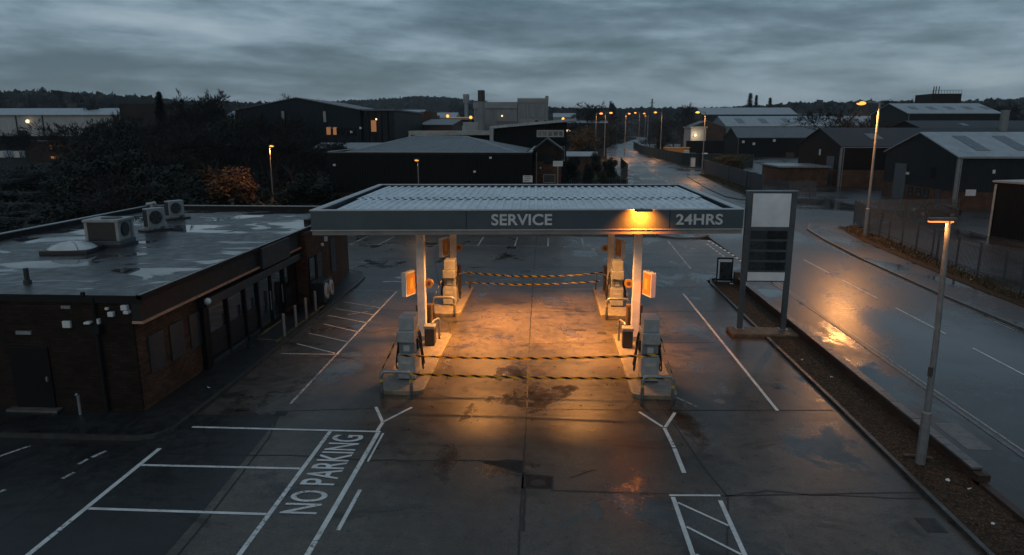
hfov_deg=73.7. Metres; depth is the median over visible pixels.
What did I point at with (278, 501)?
bay marking
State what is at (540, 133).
window
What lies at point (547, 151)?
brick house
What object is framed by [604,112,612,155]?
street lamp
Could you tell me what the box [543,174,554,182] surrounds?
window
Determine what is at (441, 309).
pump island
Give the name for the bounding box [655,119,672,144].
belt tree
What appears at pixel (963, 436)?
access slab
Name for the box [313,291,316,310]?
bollard
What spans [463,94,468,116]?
water tower
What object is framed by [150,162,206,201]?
thicket tree
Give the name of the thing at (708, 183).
pavement
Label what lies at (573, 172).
bush
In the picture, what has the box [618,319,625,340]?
hoop barrier
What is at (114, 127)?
bare tree
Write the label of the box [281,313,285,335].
bollard
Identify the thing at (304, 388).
hatch marking
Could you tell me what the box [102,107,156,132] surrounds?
bare tree
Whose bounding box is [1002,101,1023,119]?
belt tree
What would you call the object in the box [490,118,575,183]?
sloping office
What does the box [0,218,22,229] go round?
thicket tree
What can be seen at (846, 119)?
belt tree
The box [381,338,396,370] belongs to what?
hazard tape
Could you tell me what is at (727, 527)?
crack
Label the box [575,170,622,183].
rough grass
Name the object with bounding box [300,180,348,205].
thicket tree
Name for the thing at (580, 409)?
slab joint
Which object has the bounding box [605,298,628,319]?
hoop barrier
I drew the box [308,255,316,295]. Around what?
window
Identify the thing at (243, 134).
thicket tree
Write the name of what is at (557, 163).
post sign
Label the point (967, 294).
pavement
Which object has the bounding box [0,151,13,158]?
parked van
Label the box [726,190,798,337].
totem sign
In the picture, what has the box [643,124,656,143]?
belt tree
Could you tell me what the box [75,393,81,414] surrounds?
bollard
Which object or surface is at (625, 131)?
street lamp
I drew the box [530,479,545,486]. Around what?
gully cover
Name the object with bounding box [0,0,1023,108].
sky
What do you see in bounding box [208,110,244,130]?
bare tree
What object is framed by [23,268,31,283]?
roof vent
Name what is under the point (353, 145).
pale shed
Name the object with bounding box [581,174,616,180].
lawn
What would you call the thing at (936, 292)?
kerb
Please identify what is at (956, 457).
wall
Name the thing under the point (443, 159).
black warehouse
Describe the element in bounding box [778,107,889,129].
bare tree
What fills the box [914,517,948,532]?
drain grate
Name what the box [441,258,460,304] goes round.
fuel pump
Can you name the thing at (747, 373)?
lane marking
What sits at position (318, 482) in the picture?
no parking lettering
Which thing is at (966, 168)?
shed
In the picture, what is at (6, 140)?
sapling
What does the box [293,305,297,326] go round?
bollard
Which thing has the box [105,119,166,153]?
leafy tree
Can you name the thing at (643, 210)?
fascia floodlight
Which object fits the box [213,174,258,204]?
bush
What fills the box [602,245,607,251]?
disc sign
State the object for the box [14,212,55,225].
thicket tree
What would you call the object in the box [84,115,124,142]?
bare tree
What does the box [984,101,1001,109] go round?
belt tree
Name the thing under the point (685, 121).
bare tree
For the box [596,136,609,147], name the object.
belt tree
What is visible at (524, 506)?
crack
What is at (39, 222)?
thicket tree
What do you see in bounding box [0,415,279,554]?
tarmac apron
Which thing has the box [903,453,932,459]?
fallen branch
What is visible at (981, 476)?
loose brick block
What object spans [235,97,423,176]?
navy shed
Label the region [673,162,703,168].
verge
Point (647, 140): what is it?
belt tree
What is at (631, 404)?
crack
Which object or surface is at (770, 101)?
poplar tree
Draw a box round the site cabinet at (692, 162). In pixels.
[690,158,695,166]
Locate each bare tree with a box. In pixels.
[17,117,147,160]
[70,119,121,148]
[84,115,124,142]
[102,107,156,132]
[102,117,130,145]
[154,87,231,164]
[198,88,227,123]
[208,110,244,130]
[230,107,274,176]
[570,101,620,125]
[669,104,696,146]
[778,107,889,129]
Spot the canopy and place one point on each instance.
(421, 211)
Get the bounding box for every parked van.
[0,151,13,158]
[14,151,24,158]
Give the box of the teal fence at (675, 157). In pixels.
[633,142,753,166]
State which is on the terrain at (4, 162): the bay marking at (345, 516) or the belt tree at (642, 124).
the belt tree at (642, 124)
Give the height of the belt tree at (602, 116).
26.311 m
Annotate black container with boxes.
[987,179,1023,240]
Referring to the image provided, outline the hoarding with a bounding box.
[620,158,627,183]
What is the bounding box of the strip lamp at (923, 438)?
[915,217,957,464]
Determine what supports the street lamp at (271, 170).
on the terrain at (4, 162)
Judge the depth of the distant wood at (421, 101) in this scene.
1362.22 m
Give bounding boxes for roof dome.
[39,240,103,254]
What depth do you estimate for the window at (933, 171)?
81.20 m
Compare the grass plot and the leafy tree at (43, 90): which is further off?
the leafy tree at (43, 90)
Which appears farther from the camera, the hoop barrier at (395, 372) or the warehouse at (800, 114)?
the warehouse at (800, 114)
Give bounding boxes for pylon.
[649,99,652,135]
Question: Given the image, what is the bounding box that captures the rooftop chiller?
[81,216,138,247]
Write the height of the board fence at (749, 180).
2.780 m
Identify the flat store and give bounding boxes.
[760,163,831,185]
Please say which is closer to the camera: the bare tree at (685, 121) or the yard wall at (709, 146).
the yard wall at (709, 146)
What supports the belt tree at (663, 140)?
on the verge at (684, 165)
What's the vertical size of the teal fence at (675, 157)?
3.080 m
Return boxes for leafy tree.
[36,87,46,92]
[83,99,102,109]
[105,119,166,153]
[568,125,600,150]
[608,101,616,141]
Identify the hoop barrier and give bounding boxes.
[379,370,412,398]
[431,317,440,338]
[432,296,455,316]
[458,271,470,290]
[595,273,606,288]
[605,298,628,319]
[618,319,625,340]
[640,375,674,405]
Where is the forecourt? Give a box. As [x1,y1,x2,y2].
[165,235,983,554]
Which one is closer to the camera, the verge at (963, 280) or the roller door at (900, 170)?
the verge at (963, 280)
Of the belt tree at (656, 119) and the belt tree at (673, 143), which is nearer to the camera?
the belt tree at (673, 143)
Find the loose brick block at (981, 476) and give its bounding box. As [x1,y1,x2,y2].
[972,471,990,481]
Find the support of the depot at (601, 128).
on the terrain at (4, 162)
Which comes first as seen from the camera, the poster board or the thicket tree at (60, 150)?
the poster board
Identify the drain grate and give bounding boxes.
[273,412,287,415]
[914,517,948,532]
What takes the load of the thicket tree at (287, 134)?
on the terrain at (4, 162)
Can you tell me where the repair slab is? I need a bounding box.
[524,474,551,487]
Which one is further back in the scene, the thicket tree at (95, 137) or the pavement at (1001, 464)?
the thicket tree at (95, 137)
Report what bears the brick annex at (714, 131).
on the industrial yard at (831, 203)
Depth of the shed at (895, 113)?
196.45 m
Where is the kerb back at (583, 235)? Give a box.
[509,234,658,236]
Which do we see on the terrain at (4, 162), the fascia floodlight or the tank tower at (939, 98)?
the tank tower at (939, 98)
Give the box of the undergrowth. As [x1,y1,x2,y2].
[0,163,324,227]
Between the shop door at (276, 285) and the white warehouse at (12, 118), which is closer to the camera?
the shop door at (276, 285)
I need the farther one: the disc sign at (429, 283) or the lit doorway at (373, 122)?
the lit doorway at (373, 122)
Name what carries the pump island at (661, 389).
on the forecourt
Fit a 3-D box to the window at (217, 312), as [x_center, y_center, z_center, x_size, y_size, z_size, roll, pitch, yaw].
[-11.517,1.940,26.726,0.110,2.180,1.500,1,12,3]
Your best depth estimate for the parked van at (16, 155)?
208.35 m
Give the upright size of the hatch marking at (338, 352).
0.001 m
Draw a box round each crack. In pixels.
[480,461,522,472]
[521,475,526,530]
[624,397,635,409]
[656,399,728,554]
[727,490,921,498]
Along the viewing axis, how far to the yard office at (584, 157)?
147.53 m
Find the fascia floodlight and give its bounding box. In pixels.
[634,208,652,212]
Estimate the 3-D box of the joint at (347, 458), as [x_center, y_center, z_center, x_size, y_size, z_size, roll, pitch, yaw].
[-4.636,5.046,19.069,9.970,0.001,0.236,1,12,3]
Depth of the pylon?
673.46 m
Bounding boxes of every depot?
[440,117,473,119]
[562,118,607,147]
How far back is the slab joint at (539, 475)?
17.81 m
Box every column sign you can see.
[401,269,416,296]
[438,237,449,256]
[615,238,625,258]
[641,270,655,297]
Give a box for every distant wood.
[0,88,273,112]
[201,109,464,116]
[323,95,486,111]
[448,103,725,135]
[720,97,1023,118]
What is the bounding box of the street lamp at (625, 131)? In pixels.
[624,113,630,154]
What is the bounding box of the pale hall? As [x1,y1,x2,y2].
[713,116,870,140]
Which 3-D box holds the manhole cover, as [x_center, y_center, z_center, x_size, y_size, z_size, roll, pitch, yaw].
[6.996,4.190,23.058,0.400,0.026,0.400,1,12,3]
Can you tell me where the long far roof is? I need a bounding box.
[693,108,797,121]
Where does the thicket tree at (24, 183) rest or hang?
on the terrain at (4, 162)
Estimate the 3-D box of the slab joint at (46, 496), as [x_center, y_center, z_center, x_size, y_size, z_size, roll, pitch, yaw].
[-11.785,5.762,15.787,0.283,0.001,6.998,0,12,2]
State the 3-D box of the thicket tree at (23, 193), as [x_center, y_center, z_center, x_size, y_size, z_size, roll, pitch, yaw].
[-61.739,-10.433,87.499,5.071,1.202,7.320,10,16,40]
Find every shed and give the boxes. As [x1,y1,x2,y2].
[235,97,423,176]
[313,143,379,176]
[724,127,858,156]
[798,128,1023,186]
[870,103,1000,127]
[881,132,1023,209]
[888,120,1023,127]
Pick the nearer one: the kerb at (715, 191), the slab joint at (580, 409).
the slab joint at (580, 409)
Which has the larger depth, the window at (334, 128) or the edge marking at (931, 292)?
the window at (334, 128)
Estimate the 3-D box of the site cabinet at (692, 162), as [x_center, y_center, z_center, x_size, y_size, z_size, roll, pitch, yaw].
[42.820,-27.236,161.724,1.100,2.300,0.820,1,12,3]
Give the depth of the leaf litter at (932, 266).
45.78 m
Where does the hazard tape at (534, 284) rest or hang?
attached to the hoop barrier at (469, 278)
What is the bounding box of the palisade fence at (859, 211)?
[853,199,1023,294]
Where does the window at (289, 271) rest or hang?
in the shop building
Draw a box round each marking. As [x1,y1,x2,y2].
[0,446,106,491]
[25,426,380,554]
[259,305,323,339]
[281,291,396,354]
[289,290,390,403]
[336,407,412,529]
[348,237,632,247]
[350,262,512,285]
[627,150,1023,374]
[639,412,685,472]
[668,241,695,406]
[669,494,746,554]
[683,294,778,410]
[707,241,740,260]
[773,282,1023,451]
[820,240,1022,331]
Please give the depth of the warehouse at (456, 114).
418.46 m
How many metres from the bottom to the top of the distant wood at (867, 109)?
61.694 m
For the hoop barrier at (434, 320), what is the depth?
29.23 m
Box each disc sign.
[425,279,433,287]
[456,244,462,250]
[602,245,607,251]
[624,279,632,287]
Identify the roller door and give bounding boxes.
[826,156,834,184]
[891,163,906,199]
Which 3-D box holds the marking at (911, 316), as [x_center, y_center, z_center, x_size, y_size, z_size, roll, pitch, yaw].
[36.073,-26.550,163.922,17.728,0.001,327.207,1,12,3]
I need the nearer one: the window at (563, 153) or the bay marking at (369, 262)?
the bay marking at (369, 262)
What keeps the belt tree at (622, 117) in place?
on the terrain at (4, 162)
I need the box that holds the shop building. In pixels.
[0,205,348,412]
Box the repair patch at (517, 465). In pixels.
[483,459,522,471]
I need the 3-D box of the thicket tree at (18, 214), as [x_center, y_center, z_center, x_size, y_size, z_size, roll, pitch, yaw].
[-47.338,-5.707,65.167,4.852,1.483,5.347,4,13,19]
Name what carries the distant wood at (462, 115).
on the terrain at (4, 162)
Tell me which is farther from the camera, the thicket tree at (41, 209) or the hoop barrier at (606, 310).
the thicket tree at (41, 209)
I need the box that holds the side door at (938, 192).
[935,189,940,201]
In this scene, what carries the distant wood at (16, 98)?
on the terrain at (4, 162)
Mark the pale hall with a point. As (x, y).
(727, 122)
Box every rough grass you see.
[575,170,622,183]
[699,173,750,192]
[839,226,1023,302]
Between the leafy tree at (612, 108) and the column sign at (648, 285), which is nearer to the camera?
the column sign at (648, 285)
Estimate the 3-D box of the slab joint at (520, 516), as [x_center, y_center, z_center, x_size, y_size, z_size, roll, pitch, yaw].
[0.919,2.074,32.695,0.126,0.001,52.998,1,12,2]
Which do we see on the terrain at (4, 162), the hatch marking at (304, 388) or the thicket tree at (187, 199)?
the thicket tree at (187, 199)
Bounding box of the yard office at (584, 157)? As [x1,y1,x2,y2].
[566,151,597,170]
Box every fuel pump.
[396,311,424,379]
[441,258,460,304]
[605,259,625,306]
[633,313,661,382]
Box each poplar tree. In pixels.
[746,93,753,107]
[753,95,757,107]
[767,98,773,107]
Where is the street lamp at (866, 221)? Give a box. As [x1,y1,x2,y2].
[855,101,880,235]
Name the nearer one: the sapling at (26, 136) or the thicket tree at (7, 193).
the thicket tree at (7, 193)
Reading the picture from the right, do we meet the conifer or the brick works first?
the brick works
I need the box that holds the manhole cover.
[713,399,724,403]
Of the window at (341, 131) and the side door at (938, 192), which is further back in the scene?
the window at (341, 131)
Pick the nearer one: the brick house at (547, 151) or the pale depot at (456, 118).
the brick house at (547, 151)
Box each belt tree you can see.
[566,121,580,148]
[590,114,608,121]
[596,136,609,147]
[607,125,618,146]
[608,122,628,140]
[615,114,636,126]
[616,122,645,136]
[633,117,654,135]
[639,133,658,146]
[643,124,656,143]
[647,114,672,137]
[654,136,666,149]
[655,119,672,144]
[658,119,681,146]
[665,138,682,146]
[677,116,699,135]
[837,116,859,126]
[860,115,870,127]
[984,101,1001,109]
[994,105,1020,119]
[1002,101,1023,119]
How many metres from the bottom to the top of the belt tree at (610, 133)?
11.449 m
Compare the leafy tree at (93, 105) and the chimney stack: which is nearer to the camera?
the chimney stack
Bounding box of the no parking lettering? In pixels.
[279,435,362,513]
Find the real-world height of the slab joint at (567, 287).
0.001 m
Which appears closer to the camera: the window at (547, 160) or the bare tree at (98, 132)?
the window at (547, 160)
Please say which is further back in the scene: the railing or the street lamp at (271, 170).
the railing
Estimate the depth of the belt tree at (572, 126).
291.50 m
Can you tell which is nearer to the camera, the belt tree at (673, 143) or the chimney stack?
the chimney stack
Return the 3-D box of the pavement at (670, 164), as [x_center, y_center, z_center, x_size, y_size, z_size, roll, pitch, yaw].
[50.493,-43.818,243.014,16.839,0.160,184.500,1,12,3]
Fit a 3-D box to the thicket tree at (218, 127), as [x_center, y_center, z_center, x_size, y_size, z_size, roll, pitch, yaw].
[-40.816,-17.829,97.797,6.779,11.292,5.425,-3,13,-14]
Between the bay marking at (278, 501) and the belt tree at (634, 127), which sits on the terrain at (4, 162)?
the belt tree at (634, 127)
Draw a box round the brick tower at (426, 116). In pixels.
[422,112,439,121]
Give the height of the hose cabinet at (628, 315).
1.450 m
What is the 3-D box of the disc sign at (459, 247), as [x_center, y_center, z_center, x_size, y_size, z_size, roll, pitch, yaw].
[-2.912,-1.655,37.531,0.380,0.380,0.070,1,12,3]
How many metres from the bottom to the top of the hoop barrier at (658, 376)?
1.057 m
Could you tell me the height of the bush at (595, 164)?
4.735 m
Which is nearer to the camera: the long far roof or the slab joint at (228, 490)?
the slab joint at (228, 490)
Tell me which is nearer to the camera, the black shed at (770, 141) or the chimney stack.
the black shed at (770, 141)
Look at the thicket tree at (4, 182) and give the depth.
98.59 m
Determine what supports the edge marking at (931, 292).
on the road
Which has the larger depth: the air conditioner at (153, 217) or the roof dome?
the air conditioner at (153, 217)
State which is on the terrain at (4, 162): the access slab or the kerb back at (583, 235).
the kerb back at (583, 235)
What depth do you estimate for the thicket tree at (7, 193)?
86.03 m
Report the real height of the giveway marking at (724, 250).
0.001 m
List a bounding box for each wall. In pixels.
[686,141,723,152]
[737,278,1023,523]
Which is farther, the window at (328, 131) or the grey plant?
the grey plant
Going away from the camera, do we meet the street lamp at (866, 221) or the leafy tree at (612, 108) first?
the street lamp at (866, 221)
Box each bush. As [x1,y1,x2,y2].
[163,154,207,196]
[189,164,258,204]
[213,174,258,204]
[320,142,347,181]
[566,157,580,183]
[579,145,600,157]
[581,163,595,183]
[590,151,602,172]
[597,170,610,183]
[602,156,617,177]
[712,154,753,169]
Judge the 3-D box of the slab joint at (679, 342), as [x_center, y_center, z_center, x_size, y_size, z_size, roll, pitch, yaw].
[4.784,2.805,29.346,8.074,0.001,0.041,0,12,-1]
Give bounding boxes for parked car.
[912,202,961,216]
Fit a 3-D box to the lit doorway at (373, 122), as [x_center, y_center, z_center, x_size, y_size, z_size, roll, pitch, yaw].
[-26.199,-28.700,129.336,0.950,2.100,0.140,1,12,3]
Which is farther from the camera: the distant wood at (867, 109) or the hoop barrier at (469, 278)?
the distant wood at (867, 109)
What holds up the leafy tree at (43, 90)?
on the terrain at (4, 162)
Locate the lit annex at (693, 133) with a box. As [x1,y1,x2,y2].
[683,126,707,146]
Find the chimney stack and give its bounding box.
[478,90,484,130]
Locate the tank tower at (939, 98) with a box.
[915,86,961,102]
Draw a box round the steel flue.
[998,110,1010,130]
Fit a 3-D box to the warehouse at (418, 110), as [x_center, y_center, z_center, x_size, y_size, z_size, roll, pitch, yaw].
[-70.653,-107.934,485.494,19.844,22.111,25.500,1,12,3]
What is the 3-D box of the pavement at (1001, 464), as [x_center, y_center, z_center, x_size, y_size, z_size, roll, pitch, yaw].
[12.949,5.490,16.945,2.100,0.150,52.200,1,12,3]
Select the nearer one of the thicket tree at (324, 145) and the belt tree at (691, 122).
the thicket tree at (324, 145)
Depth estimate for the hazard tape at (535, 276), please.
38.35 m
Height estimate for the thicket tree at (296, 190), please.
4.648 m
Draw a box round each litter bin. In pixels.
[423,323,435,345]
[621,325,633,347]
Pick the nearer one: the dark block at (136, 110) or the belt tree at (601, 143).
the dark block at (136, 110)
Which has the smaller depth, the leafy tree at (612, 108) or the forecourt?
the forecourt
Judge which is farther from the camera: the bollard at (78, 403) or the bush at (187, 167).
the bush at (187, 167)
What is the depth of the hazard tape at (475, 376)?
22.81 m
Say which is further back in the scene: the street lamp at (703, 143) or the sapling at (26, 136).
the sapling at (26, 136)
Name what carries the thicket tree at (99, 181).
on the back verge
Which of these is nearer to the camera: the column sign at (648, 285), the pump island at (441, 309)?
the column sign at (648, 285)
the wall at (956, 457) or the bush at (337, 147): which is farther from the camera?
the bush at (337, 147)
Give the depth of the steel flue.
112.22 m
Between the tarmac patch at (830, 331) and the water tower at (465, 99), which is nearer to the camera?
the tarmac patch at (830, 331)
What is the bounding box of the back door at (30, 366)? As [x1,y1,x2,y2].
[8,347,56,407]
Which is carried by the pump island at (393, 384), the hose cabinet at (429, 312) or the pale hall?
the hose cabinet at (429, 312)
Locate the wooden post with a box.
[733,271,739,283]
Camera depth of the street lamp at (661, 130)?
228.09 m
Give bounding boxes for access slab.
[934,423,992,449]
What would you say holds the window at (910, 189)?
in the shed at (966, 168)
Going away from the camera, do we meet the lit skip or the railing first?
the railing
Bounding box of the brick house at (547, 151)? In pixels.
[533,137,563,183]
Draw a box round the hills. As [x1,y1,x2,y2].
[375,105,1022,133]
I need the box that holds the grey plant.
[473,96,548,130]
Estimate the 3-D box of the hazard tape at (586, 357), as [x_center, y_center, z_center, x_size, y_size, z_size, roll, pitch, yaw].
[0.566,2.788,24.186,9.203,0.274,0.036,0,12,2]
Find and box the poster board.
[714,257,733,282]
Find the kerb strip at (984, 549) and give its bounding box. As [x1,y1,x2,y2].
[710,278,994,554]
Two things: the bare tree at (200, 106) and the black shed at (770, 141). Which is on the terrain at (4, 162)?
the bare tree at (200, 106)
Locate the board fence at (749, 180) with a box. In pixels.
[704,159,763,189]
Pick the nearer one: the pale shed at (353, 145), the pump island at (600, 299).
the pump island at (600, 299)
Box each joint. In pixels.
[0,457,90,529]
[172,454,522,461]
[177,414,279,554]
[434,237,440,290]
[517,236,536,554]
[521,473,553,488]
[527,408,619,409]
[532,311,598,311]
[544,287,592,287]
[551,490,918,495]
[660,342,697,342]
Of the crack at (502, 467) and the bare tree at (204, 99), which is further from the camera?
the bare tree at (204, 99)
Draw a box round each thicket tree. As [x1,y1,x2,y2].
[0,178,34,190]
[0,191,19,200]
[0,210,38,225]
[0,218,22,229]
[0,220,41,232]
[4,191,51,200]
[9,174,42,190]
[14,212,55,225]
[30,219,51,225]
[33,204,93,223]
[35,139,85,166]
[40,197,100,222]
[48,154,77,171]
[70,132,124,166]
[74,168,132,202]
[77,147,149,193]
[130,164,178,206]
[135,181,209,205]
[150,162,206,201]
[202,114,250,174]
[212,121,274,181]
[228,125,311,187]
[273,172,318,205]
[291,137,348,179]
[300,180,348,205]
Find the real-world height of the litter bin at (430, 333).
0.860 m
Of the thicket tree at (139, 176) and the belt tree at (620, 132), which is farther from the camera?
the belt tree at (620, 132)
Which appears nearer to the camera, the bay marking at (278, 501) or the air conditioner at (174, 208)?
the bay marking at (278, 501)
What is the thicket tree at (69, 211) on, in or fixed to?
on the terrain at (4, 162)
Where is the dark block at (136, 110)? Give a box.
[119,104,191,137]
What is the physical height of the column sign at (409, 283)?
1.020 m
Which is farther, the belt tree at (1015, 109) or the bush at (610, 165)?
the belt tree at (1015, 109)
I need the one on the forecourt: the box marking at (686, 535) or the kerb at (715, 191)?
the box marking at (686, 535)
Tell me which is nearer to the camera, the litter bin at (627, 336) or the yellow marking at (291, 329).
the litter bin at (627, 336)
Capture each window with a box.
[209,299,229,358]
[228,290,246,345]
[246,283,259,334]
[284,262,297,308]
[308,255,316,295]
[326,127,330,134]
[333,127,337,134]
[336,128,357,135]
[537,130,563,136]
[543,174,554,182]
[544,157,554,163]
[561,146,564,160]
[908,186,912,195]
[916,188,920,196]
[923,189,928,198]
[930,167,935,179]
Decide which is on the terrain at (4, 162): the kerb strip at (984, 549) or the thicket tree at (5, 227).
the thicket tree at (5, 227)
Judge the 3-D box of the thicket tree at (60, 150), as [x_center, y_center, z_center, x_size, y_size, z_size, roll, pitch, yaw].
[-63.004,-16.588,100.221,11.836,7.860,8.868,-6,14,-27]
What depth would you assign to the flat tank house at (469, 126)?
245.34 m
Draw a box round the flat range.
[408,131,489,140]
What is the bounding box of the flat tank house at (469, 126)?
[462,122,477,130]
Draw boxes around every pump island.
[383,332,451,394]
[434,286,473,315]
[593,286,626,317]
[613,334,676,399]
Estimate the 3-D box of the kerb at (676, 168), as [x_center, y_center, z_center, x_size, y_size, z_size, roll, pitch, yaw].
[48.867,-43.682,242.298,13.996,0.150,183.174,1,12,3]
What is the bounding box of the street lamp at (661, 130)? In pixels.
[654,112,661,148]
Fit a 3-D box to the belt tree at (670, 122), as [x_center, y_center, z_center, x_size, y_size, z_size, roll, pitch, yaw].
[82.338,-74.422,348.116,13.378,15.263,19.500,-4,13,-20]
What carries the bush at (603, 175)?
on the grass plot
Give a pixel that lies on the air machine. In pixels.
(323, 287)
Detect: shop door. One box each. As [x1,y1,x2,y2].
[258,276,272,329]
[270,270,284,321]
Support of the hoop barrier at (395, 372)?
on the forecourt
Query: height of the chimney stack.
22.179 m
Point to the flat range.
(484, 135)
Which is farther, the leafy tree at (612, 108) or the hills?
the hills
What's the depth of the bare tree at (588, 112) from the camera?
319.62 m
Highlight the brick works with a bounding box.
[423,119,462,130]
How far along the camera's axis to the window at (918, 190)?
84.42 m
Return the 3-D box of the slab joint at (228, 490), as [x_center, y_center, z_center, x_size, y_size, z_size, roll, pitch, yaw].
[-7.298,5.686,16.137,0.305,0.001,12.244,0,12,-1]
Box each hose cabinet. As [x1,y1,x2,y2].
[416,303,432,322]
[457,263,461,288]
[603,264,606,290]
[625,303,642,324]
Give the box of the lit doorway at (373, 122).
[371,120,376,131]
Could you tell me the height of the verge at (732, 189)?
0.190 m
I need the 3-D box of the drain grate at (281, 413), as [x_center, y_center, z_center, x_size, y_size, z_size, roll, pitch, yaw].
[-7.476,4.410,22.057,0.400,0.042,0.280,1,12,3]
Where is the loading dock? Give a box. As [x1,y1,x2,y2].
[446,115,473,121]
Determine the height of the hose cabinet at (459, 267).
1.450 m
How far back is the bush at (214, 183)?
80.25 m
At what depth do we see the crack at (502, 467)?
18.54 m
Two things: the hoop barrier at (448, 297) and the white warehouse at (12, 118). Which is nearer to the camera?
the hoop barrier at (448, 297)
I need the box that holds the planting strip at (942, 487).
[712,279,1023,554]
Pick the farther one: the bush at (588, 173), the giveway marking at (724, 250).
the bush at (588, 173)
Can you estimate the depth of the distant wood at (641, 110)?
930.14 m
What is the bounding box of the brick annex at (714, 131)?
[682,120,723,146]
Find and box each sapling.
[0,129,19,167]
[8,128,34,163]
[13,127,39,164]
[37,131,58,163]
[49,126,70,162]
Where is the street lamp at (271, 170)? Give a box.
[269,145,273,203]
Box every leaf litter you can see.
[837,227,1023,305]
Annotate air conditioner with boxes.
[138,207,172,232]
[164,200,190,220]
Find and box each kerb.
[650,156,703,169]
[687,173,745,199]
[768,282,1023,458]
[807,221,1023,330]
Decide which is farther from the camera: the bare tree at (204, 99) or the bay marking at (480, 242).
the bare tree at (204, 99)
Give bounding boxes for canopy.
[309,184,744,340]
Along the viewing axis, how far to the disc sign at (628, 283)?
28.75 m
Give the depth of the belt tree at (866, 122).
219.25 m
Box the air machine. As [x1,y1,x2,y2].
[310,276,333,303]
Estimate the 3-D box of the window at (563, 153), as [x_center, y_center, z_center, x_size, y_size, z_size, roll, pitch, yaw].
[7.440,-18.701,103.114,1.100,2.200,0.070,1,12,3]
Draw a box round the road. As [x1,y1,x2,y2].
[614,136,1023,454]
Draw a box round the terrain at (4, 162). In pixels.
[0,134,978,485]
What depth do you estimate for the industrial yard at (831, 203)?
70.78 m
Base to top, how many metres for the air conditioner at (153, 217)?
1.180 m
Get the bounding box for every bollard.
[75,393,81,414]
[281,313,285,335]
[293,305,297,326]
[304,298,307,317]
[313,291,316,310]
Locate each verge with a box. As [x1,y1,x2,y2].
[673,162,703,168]
[703,174,745,194]
[844,225,1023,306]
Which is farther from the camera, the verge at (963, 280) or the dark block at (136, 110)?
the dark block at (136, 110)
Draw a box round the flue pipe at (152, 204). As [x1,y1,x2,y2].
[146,201,155,207]
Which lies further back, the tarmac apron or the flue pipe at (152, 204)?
the flue pipe at (152, 204)
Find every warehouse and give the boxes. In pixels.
[0,108,120,149]
[327,135,535,197]
[407,110,426,111]
[437,112,460,116]
[553,113,575,119]
[797,113,826,115]
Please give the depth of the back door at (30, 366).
21.88 m
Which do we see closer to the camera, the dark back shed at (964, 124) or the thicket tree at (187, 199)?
the thicket tree at (187, 199)
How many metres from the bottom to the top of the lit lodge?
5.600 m
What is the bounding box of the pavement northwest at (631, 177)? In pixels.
[606,144,706,236]
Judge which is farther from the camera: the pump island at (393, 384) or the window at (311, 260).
the window at (311, 260)
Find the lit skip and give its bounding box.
[663,147,689,152]
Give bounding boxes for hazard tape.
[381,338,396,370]
[399,354,658,359]
[410,373,672,378]
[463,271,602,276]
[466,280,599,284]
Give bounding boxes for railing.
[570,179,627,183]
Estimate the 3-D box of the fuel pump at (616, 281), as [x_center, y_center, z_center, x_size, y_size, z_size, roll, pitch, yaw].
[5.353,0.258,34.927,1.050,2.300,1.100,1,12,3]
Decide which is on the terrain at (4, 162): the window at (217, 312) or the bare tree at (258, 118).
the bare tree at (258, 118)
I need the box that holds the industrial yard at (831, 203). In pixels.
[640,144,1023,292]
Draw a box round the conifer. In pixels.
[152,91,169,130]
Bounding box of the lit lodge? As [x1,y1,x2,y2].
[23,140,80,160]
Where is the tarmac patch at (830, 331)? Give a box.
[805,320,856,343]
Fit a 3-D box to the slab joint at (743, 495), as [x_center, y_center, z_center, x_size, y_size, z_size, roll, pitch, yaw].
[5.656,5.448,17.225,9.318,0.001,0.266,0,12,1]
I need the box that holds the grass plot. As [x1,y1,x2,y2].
[568,160,618,183]
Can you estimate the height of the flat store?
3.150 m
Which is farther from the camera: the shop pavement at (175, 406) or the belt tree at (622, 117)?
the belt tree at (622, 117)
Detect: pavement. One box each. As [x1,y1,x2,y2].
[0,270,362,434]
[653,157,703,168]
[688,173,745,198]
[732,277,1023,511]
[809,221,1023,326]
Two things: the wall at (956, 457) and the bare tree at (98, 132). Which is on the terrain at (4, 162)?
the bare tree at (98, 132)
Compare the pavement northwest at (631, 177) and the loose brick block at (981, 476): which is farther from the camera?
the pavement northwest at (631, 177)
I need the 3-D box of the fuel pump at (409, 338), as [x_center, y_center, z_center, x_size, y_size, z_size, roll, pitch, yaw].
[-3.752,2.462,24.817,1.050,2.300,1.100,1,12,3]
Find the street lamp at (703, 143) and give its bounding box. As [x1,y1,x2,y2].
[695,111,705,172]
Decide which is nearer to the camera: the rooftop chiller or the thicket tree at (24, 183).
the rooftop chiller
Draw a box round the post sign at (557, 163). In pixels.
[553,161,562,183]
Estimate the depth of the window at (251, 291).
29.79 m
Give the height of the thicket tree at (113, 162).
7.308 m
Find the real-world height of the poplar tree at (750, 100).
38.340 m

